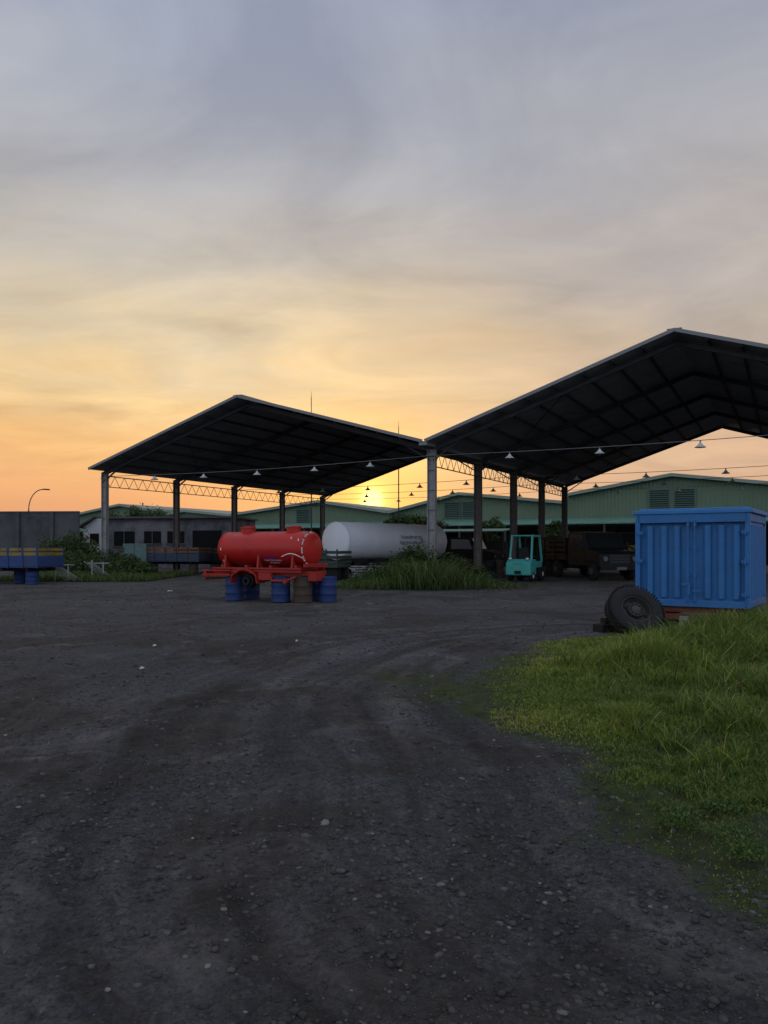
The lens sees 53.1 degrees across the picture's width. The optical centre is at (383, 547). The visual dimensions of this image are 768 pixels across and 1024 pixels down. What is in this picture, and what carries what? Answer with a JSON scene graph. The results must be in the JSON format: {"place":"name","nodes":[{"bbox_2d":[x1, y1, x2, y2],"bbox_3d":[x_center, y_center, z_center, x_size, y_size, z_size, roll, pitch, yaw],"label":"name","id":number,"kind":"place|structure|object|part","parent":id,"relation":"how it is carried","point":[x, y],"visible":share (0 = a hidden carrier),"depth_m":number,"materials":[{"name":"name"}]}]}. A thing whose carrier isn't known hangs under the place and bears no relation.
{"place":"outdoors","nodes":[
{"label":"outdoors","id":0,"kind":"place"},
{"bbox_2d":[80,504,230,540],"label":"warehouse","id":1,"kind":"structure","parent":0,"point":[89,514],"depth_m":106.27,"materials":[{"name":"metal"}]},
{"bbox_2d":[164,510,229,515],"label":"warehouse","id":2,"kind":"structure","parent":0,"point":[195,513],"depth_m":99.58,"materials":[{"name":"metal"}]},
{"bbox_2d":[210,564,221,569],"bbox_3d":[-11.085,1.040,52.000,1.150,0.870,1.000,0,0,0],"label":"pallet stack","id":3,"kind":"object","parent":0,"point":[215,565],"visible":0.23,"depth_m":51.51,"materials":[{"name":"brown wood"}]},
{"bbox_2d":[311,394,311,530],"bbox_3d":[-6.045,-5.766,64.000,0.500,14.533,0.500,0,0,0],"label":"lightning mast","id":4,"kind":"object","parent":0,"point":[311,495],"visible":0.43,"depth_m":63.95,"materials":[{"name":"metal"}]},
{"bbox_2d":[230,500,395,536],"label":"warehouse","id":5,"kind":"structure","parent":0,"point":[297,514],"depth_m":88.89,"materials":[{"name":"metal"}]},
{"bbox_2d":[0,563,767,1023],"bbox_3d":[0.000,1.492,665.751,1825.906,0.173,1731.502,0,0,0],"label":"ground","id":6,"kind":"structure","parent":0,"point":[82,999],"depth_m":4.24,"materials":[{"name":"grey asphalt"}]},
{"bbox_2d":[13,571,24,582],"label":"oil drum","id":7,"kind":"object","parent":6,"relation":"on","point":[19,576],"visible":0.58,"depth_m":32.67,"materials":[{"name":"metal"}]},
{"bbox_2d":[0,547,63,570],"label":"truck cargo bed","id":8,"kind":"object","parent":7,"relation":"on","point":[35,560],"visible":1,"depth_m":31.55,"materials":[{"name":"blue paint"}]},
{"bbox_2d":[25,571,38,583],"bbox_3d":[-14.570,1.228,31.872,0.541,0.545,0.541,0,0,0],"label":"oil drum","id":9,"kind":"object","parent":6,"relation":"on","point":[31,577],"visible":1,"depth_m":31.66,"materials":[{"name":"metal"}]},
{"bbox_2d":[28,489,49,510],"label":"street lamp","id":10,"kind":"object","parent":6,"relation":"on","point":[33,494],"visible":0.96,"depth_m":69.96,"materials":[{"name":"metal"}]},
{"bbox_2d":[0,513,79,551],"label":"boundary wall","id":11,"kind":"structure","parent":6,"relation":"on","point":[34,527],"depth_m":54.64,"materials":[{"name":"concrete"}]},
{"bbox_2d":[0,511,79,551],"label":"piers and coping","id":12,"kind":"object","parent":6,"relation":"on","point":[17,529],"visible":0.61,"depth_m":54.53,"materials":[{"name":"concrete"}]},
{"bbox_2d":[33,527,100,558],"bbox_3d":[-19.720,0.069,48.024,4.856,2.901,2.558,0,0,0],"label":"shrub","id":13,"kind":"object","parent":6,"relation":"on","point":[78,547],"visible":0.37,"depth_m":47.88,"materials":[{"name":"green plant"}]},
{"bbox_2d":[44,549,90,571],"bbox_3d":[-18.002,0.783,43.009,4.144,1.491,2.536,0,0,0],"label":"shrub","id":14,"kind":"object","parent":6,"relation":"on","point":[65,558],"visible":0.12,"depth_m":42.91,"materials":[{"name":"green plant"}]},
{"bbox_2d":[55,564,80,581],"bbox_3d":[-14.121,1.050,33.977,1.416,0.900,0.595,0,0,0],"label":"pole stack","id":15,"kind":"object","parent":6,"relation":"on","point":[67,572],"visible":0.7,"depth_m":34.05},
{"bbox_2d":[83,518,100,551],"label":"white end wall","id":16,"kind":"structure","parent":6,"relation":"on","point":[93,526],"depth_m":58.41,"materials":[{"name":"white paint"}]},
{"bbox_2d":[84,560,108,574],"bbox_3d":[-14.105,1.050,37.977,1.246,0.900,0.595,0,0,0],"label":"pole stack","id":17,"kind":"object","parent":6,"relation":"on","point":[92,565],"visible":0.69,"depth_m":38.06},
{"bbox_2d":[0,568,196,581],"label":"verge weeds","id":18,"kind":"object","parent":6,"relation":"on","point":[49,576],"visible":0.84,"depth_m":35.38,"materials":[{"name":"green plant"}]},
{"bbox_2d":[60,547,147,572],"bbox_3d":[-15.293,0.728,42.006,4.995,1.640,2.489,0,0,0],"label":"shrub","id":19,"kind":"object","parent":6,"relation":"on","point":[82,564],"visible":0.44,"depth_m":41.76,"materials":[{"name":"green plant"}]},
{"bbox_2d":[109,510,136,516],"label":"tree","id":20,"kind":"object","parent":6,"relation":"on","point":[112,512],"visible":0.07,"depth_m":73.74,"materials":[{"name":"green plant"}]},
{"bbox_2d":[84,556,161,574],"bbox_3d":[-13.648,0.997,40.006,3.886,1.132,2.456,0,0,0],"label":"shrub","id":21,"kind":"object","parent":6,"relation":"on","point":[131,567],"visible":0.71,"depth_m":39.71,"materials":[{"name":"green plant"}]},
{"bbox_2d":[122,544,150,565],"bbox_3d":[-14.271,0.627,44.465,1.440,1.755,0.770,0,0,6],"label":"steel cabinet","id":22,"kind":"object","parent":6,"relation":"on","point":[139,550],"visible":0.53,"depth_m":44.10,"materials":[{"name":"metal"}]},
{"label":"doors","id":23,"kind":"part","parent":22,"relation":"part of","materials":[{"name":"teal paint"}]},
{"bbox_2d":[124,503,167,516],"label":"tree","id":24,"kind":"object","parent":6,"relation":"on","point":[133,510],"visible":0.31,"depth_m":73.68,"materials":[{"name":"green plant"}]},
{"bbox_2d":[150,564,157,571],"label":"oil drum","id":25,"kind":"object","parent":6,"relation":"on","point":[155,566],"visible":0.37,"depth_m":44.43,"materials":[{"name":"metal"}]},
{"bbox_2d":[109,518,254,567],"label":"front block","id":26,"kind":"structure","parent":6,"relation":"on","point":[188,526],"depth_m":57.54,"materials":[{"name":"grey concrete"}]},
{"bbox_2d":[112,531,185,546],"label":"window sills","id":27,"kind":"structure","parent":26,"relation":"attached to","point":[152,543],"depth_m":57.50,"materials":[{"name":"grey concrete"}]},
{"bbox_2d":[90,530,220,550],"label":"window openings","id":28,"kind":"structure","parent":26,"relation":"attached to","point":[209,538],"depth_m":57.44,"materials":[{"name":"black glass"}]},
{"bbox_2d":[80,516,257,527],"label":"roof slab","id":29,"kind":"structure","parent":26,"relation":"on","point":[83,524],"depth_m":57.48,"materials":[{"name":"concrete"}]},
{"bbox_2d":[189,564,197,573],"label":"oil drum","id":30,"kind":"object","parent":6,"relation":"on","point":[194,566],"visible":0.69,"depth_m":44.18,"materials":[{"name":"metal"}]},
{"bbox_2d":[147,547,209,563],"bbox_3d":[-12.127,0.438,45.000,3.360,0.985,2.030,0,0,6],"label":"truck cargo bed","id":31,"kind":"object","parent":30,"relation":"on","point":[176,556],"visible":0.97,"depth_m":44.08,"materials":[{"name":"paint"}]},
{"bbox_2d":[181,548,221,563],"bbox_3d":[-10.752,0.487,47.000,2.660,0.985,2.030,0,0,6],"label":"truck cargo bed","id":32,"kind":"object","parent":6,"relation":"on","point":[214,557],"visible":0.23,"depth_m":45.98,"materials":[{"name":"black metal"}]},
{"bbox_2d":[225,576,243,600],"bbox_3d":[-4.282,1.147,22.039,0.541,0.705,0.541,0,0,0],"label":"oil drum","id":33,"kind":"object","parent":6,"relation":"on","point":[234,591],"visible":0.81,"depth_m":21.82,"materials":[{"name":"metal"}]},
{"bbox_2d":[202,526,327,587],"bbox_3d":[-3.324,0.245,21.960,3.575,1.750,1.575,0,0,24],"label":"red tank truck body","id":34,"kind":"object","parent":33,"relation":"on","point":[251,556],"visible":1,"depth_m":21.48,"materials":[{"name":"paint"}]},
{"bbox_2d":[244,583,259,598],"bbox_3d":[-3.945,1.147,22.797,0.541,0.705,0.541,0,0,0],"label":"oil drum","id":35,"kind":"object","parent":6,"relation":"on","point":[252,592],"visible":0.38,"depth_m":22.57,"materials":[{"name":"metal"}]},
{"bbox_2d":[271,576,290,602],"bbox_3d":[-2.864,1.147,21.364,0.541,0.705,0.541,0,0,0],"label":"oil drum","id":36,"kind":"object","parent":6,"relation":"on","point":[280,592],"visible":0.96,"depth_m":21.14,"materials":[{"name":"metal"}]},
{"bbox_2d":[293,577,312,602],"bbox_3d":[-2.240,1.147,21.218,0.541,0.705,0.541,0,0,0],"label":"oil drum","id":37,"kind":"object","parent":6,"relation":"on","point":[302,589],"visible":0.88,"depth_m":20.99,"materials":[{"name":"metal"}]},
{"bbox_2d":[302,576,317,600],"bbox_3d":[-2.072,1.147,21.964,0.541,0.705,0.541,0,0,0],"label":"oil drum","id":38,"kind":"object","parent":6,"relation":"on","point":[315,591],"visible":0.24,"depth_m":21.74,"materials":[{"name":"metal"}]},
{"bbox_2d":[88,394,563,570],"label":"open shed","id":39,"kind":"structure","parent":6,"relation":"on","point":[233,434],"depth_m":45.40,"materials":[{"name":"metal"}]},
{"bbox_2d":[318,576,336,601],"bbox_3d":[-1.580,1.147,21.471,0.541,0.705,0.541,0,0,0],"label":"oil drum","id":40,"kind":"object","parent":6,"relation":"on","point":[327,588],"visible":0.95,"depth_m":21.25,"materials":[{"name":"metal"}]},
{"bbox_2d":[319,549,351,581],"bbox_3d":[-2.115,0.775,31.976,1.040,1.450,1.650,0,0,17],"label":"flatbed body","id":41,"kind":"object","parent":6,"relation":"on","point":[338,569],"visible":0.69,"depth_m":31.39,"materials":[{"name":"green paint"}]},
{"bbox_2d":[349,565,390,577],"bbox_3d":[-0.366,1.113,35.012,2.405,0.774,1.575,0,0,-6],"label":"steel frame stack","id":42,"kind":"object","parent":6,"relation":"on","point":[352,569],"visible":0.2,"depth_m":35.00,"materials":[{"name":"grey paint"}]},
{"bbox_2d":[322,522,446,574],"bbox_3d":[0.120,0.090,40.670,2.024,2.799,8.099,0,0,43],"label":"white tanker trailer","id":43,"kind":"object","parent":6,"relation":"on","point":[366,544],"visible":0.83,"depth_m":38.83,"materials":[{"name":"paint"}]},
{"bbox_2d":[383,515,399,523],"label":"tree","id":44,"kind":"object","parent":6,"relation":"on","point":[389,521],"visible":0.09,"depth_m":67.15,"materials":[{"name":"green plant"}]},
{"bbox_2d":[398,424,398,523],"bbox_3d":[1.220,-4.519,64.000,0.500,12.037,0.500,0,0,0],"label":"lightning mast","id":45,"kind":"object","parent":6,"relation":"on","point":[398,485],"visible":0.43,"depth_m":63.96,"materials":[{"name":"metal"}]},
{"bbox_2d":[386,512,426,524],"bbox_3d":[1.820,-0.802,65.835,3.328,4.603,4.612,0,0,-13],"label":"tree","id":46,"kind":"object","parent":6,"relation":"on","point":[412,519],"visible":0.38,"depth_m":64.89,"materials":[{"name":"green plant"}]},
{"bbox_2d":[260,556,577,590],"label":"tall weeds","id":47,"kind":"object","parent":6,"relation":"on","point":[420,575],"visible":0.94,"depth_m":28.12,"materials":[{"name":"green plant"}]},
{"bbox_2d":[346,538,496,579],"bbox_3d":[1.508,0.567,30.981,4.914,1.964,3.726,0,0,42],"label":"weed bush","id":48,"kind":"object","parent":6,"relation":"on","point":[418,554],"visible":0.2,"depth_m":31.28,"materials":[{"name":"green plant"}]},
{"bbox_2d":[409,513,448,528],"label":"tree","id":49,"kind":"object","parent":6,"relation":"on","point":[440,524],"visible":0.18,"depth_m":69.11,"materials":[{"name":"green plant"}]},
{"bbox_2d":[387,528,509,566],"bbox_3d":[4.967,-0.030,62.354,10.600,3.060,2.997,0,0,28],"label":"machine shelter","id":50,"kind":"object","parent":6,"relation":"on","point":[499,546],"visible":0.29,"depth_m":60.76,"materials":[{"name":"metal"}]},
{"bbox_2d":[438,553,459,564],"bbox_3d":[3.660,0.890,44.000,1.150,1.170,1.000,0,0,-11],"label":"pallet stack","id":51,"kind":"object","parent":6,"relation":"on","point":[446,556],"visible":0.2,"depth_m":43.56,"materials":[{"name":"brown wood"}]},
{"bbox_2d":[445,537,506,569],"bbox_3d":[4.832,0.401,50.312,6.056,2.198,2.288,0,0,30],"label":"parked truck","id":52,"kind":"object","parent":6,"relation":"on","point":[462,546],"visible":0.38,"depth_m":49.06,"materials":[{"name":"grey paint"}]},
{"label":"windows","id":53,"kind":"part","parent":52,"relation":"part of","materials":[{"name":"grey glass"}]},
{"bbox_2d":[484,560,495,577],"bbox_3d":[5.373,1.058,39.000,0.603,0.885,0.603,0,0,0],"label":"oil drum","id":54,"kind":"object","parent":6,"relation":"on","point":[490,565],"visible":0.73,"depth_m":38.75,"materials":[{"name":"black metal"}]},
{"bbox_2d":[482,516,504,541],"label":"tree","id":55,"kind":"object","parent":6,"relation":"on","point":[494,523],"visible":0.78,"depth_m":69.52,"materials":[{"name":"green plant"}]},
{"bbox_2d":[496,560,503,576],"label":"oil drum","id":56,"kind":"object","parent":6,"relation":"on","point":[500,568],"visible":0.73,"depth_m":39.23,"materials":[{"name":"metal"}]},
{"bbox_2d":[506,535,546,581],"bbox_3d":[6.725,0.439,35.511,1.200,2.118,3.220,0,0,30],"label":"forklift","id":57,"kind":"object","parent":6,"relation":"on","point":[524,564],"visible":1,"depth_m":34.63,"materials":[{"name":"teal metal"}]},
{"bbox_2d":[545,560,554,575],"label":"oil drum","id":58,"kind":"object","parent":6,"relation":"on","point":[548,567],"visible":0.69,"depth_m":40.76,"materials":[{"name":"black metal"}]},
{"bbox_2d":[517,537,585,575],"bbox_3d":[9.598,0.451,43.573,2.184,2.098,5.780,0,0,-16],"label":"parked truck","id":59,"kind":"object","parent":6,"relation":"on","point":[582,572],"visible":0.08,"depth_m":42.72,"materials":[{"name":"red paint"}]},
{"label":"windows","id":60,"kind":"part","parent":59,"relation":"part of","materials":[{"name":"glass"}]},
{"bbox_2d":[537,519,568,537],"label":"tree","id":61,"kind":"object","parent":6,"relation":"on","point":[555,530],"visible":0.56,"depth_m":65.15,"materials":[{"name":"green plant"}]},
{"bbox_2d":[543,532,634,580],"bbox_3d":[10.028,0.351,37.638,2.392,2.298,6.331,0,0,-12],"label":"parked truck","id":62,"kind":"object","parent":6,"relation":"on","point":[592,554],"visible":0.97,"depth_m":36.06,"materials":[{"name":"black paint"}]},
{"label":"windows","id":63,"kind":"part","parent":62,"relation":"part of","materials":[{"name":"black glass"}]},
{"bbox_2d":[419,327,767,569],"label":"open shed","id":64,"kind":"structure","parent":6,"relation":"on","point":[675,385],"depth_m":35.83,"materials":[{"name":"metal"}]},
{"bbox_2d":[104,435,767,479],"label":"cable with pendant lamps","id":65,"kind":"object","parent":64,"relation":"hanging from","point":[599,451],"visible":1,"depth_m":31.84,"materials":[{"name":"metal"}]},
{"bbox_2d":[253,465,767,492],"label":"cable with pendant lamps","id":66,"kind":"object","parent":64,"relation":"hanging from","point":[577,478],"visible":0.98,"depth_m":41.73,"materials":[{"name":"metal"}]},
{"bbox_2d":[309,475,767,497],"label":"cable with pendant lamps","id":67,"kind":"object","parent":64,"relation":"hanging from","point":[493,490],"visible":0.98,"depth_m":47.74,"materials":[{"name":"metal"}]},
{"bbox_2d":[363,483,767,501],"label":"cable with pendant lamps","id":68,"kind":"object","parent":64,"relation":"hanging from","point":[519,495],"visible":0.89,"depth_m":51.67,"materials":[{"name":"metal"}]},
{"bbox_2d":[593,618,618,632],"bbox_3d":[3.981,1.364,13.714,0.500,0.251,0.282,0,0,-29],"label":"timber offcut","id":69,"kind":"object","parent":6,"relation":"on","point":[602,626],"visible":0.5,"depth_m":13.58,"materials":[{"name":"wood"}]},
{"bbox_2d":[484,598,767,948],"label":"grass","id":70,"kind":"structure","parent":6,"relation":"on","point":[626,652],"depth_m":6.98,"materials":[{"name":"green plant"}]},
{"bbox_2d":[619,533,634,574],"bbox_3d":[13.784,0.301,44.674,2.496,2.398,6.606,0,0,-8],"label":"parked truck","id":71,"kind":"object","parent":6,"relation":"on","point":[629,537],"visible":0.02,"depth_m":43.02,"materials":[{"name":"blue paint"}]},
{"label":"windows","id":72,"kind":"part","parent":71,"relation":"part of","materials":[{"name":"black glass"}]},
{"bbox_2d":[628,545,634,550],"bbox_3d":[12.929,0.675,40.024,0.500,1.650,0.132,0,0,0],"label":"hazard stripe board","id":73,"kind":"object","parent":6,"relation":"on","point":[631,547],"visible":0.09,"depth_m":39.97,"materials":[{"name":"yellow metal"}]},
{"bbox_2d":[604,585,664,633],"bbox_3d":[4.362,1.114,13.399,0.992,0.992,0.290,0,-38,-8],"label":"truck tyre","id":74,"kind":"object","parent":6,"relation":"on","point":[621,601],"visible":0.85,"depth_m":13.32,"materials":[{"name":"rubber"}]},
{"bbox_2d":[529,675,767,861],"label":"ground weeds","id":75,"kind":"object","parent":6,"relation":"on","point":[748,846],"visible":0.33,"depth_m":4.27,"materials":[{"name":"green plant"}]},
{"bbox_2d":[679,616,689,625],"bbox_3d":[5.660,1.380,14.496,0.180,0.194,0.185,0,0,27],"label":"concrete block","id":76,"kind":"object","parent":6,"relation":"on","point":[683,617],"depth_m":14.42,"materials":[{"name":"grey concrete"}]},
{"bbox_2d":[633,507,767,619],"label":"blue steel box","id":77,"kind":"object","parent":6,"relation":"on","point":[701,559],"visible":0.88,"depth_m":14.44,"materials":[{"name":"paint"}]},
{"bbox_2d":[0,0,767,511],"label":"sky","id":78,"kind":"structure","parent":0,"point":[424,217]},
{"bbox_2d":[51,705,747,987],"bbox_3d":[-0.182,1.507,4.880,3.508,0.090,4.788,0,0,-31],"label":"rock","id":79,"kind":"object","parent":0,"point":[325,822],"visible":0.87,"depth_m":4.01,"materials":[{"name":"stone"}]},
{"bbox_2d":[387,492,561,559],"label":"warehouse","id":80,"kind":"structure","parent":0,"point":[455,511],"depth_m":78.84,"materials":[{"name":"metal"}]},
{"bbox_2d":[445,531,537,553],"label":"doorways","id":81,"kind":"structure","parent":80,"relation":"in","point":[448,534],"depth_m":77.52,"materials":[{"name":"black"}]},
{"bbox_2d":[560,473,767,564],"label":"warehouse","id":82,"kind":"structure","parent":0,"point":[609,509],"depth_m":71.34,"materials":[{"name":"metal"}]},
{"bbox_2d":[572,529,767,564],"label":"doorways","id":83,"kind":"structure","parent":82,"relation":"in","point":[621,531],"depth_m":72.65,"materials":[{"name":"black"}]}
]}

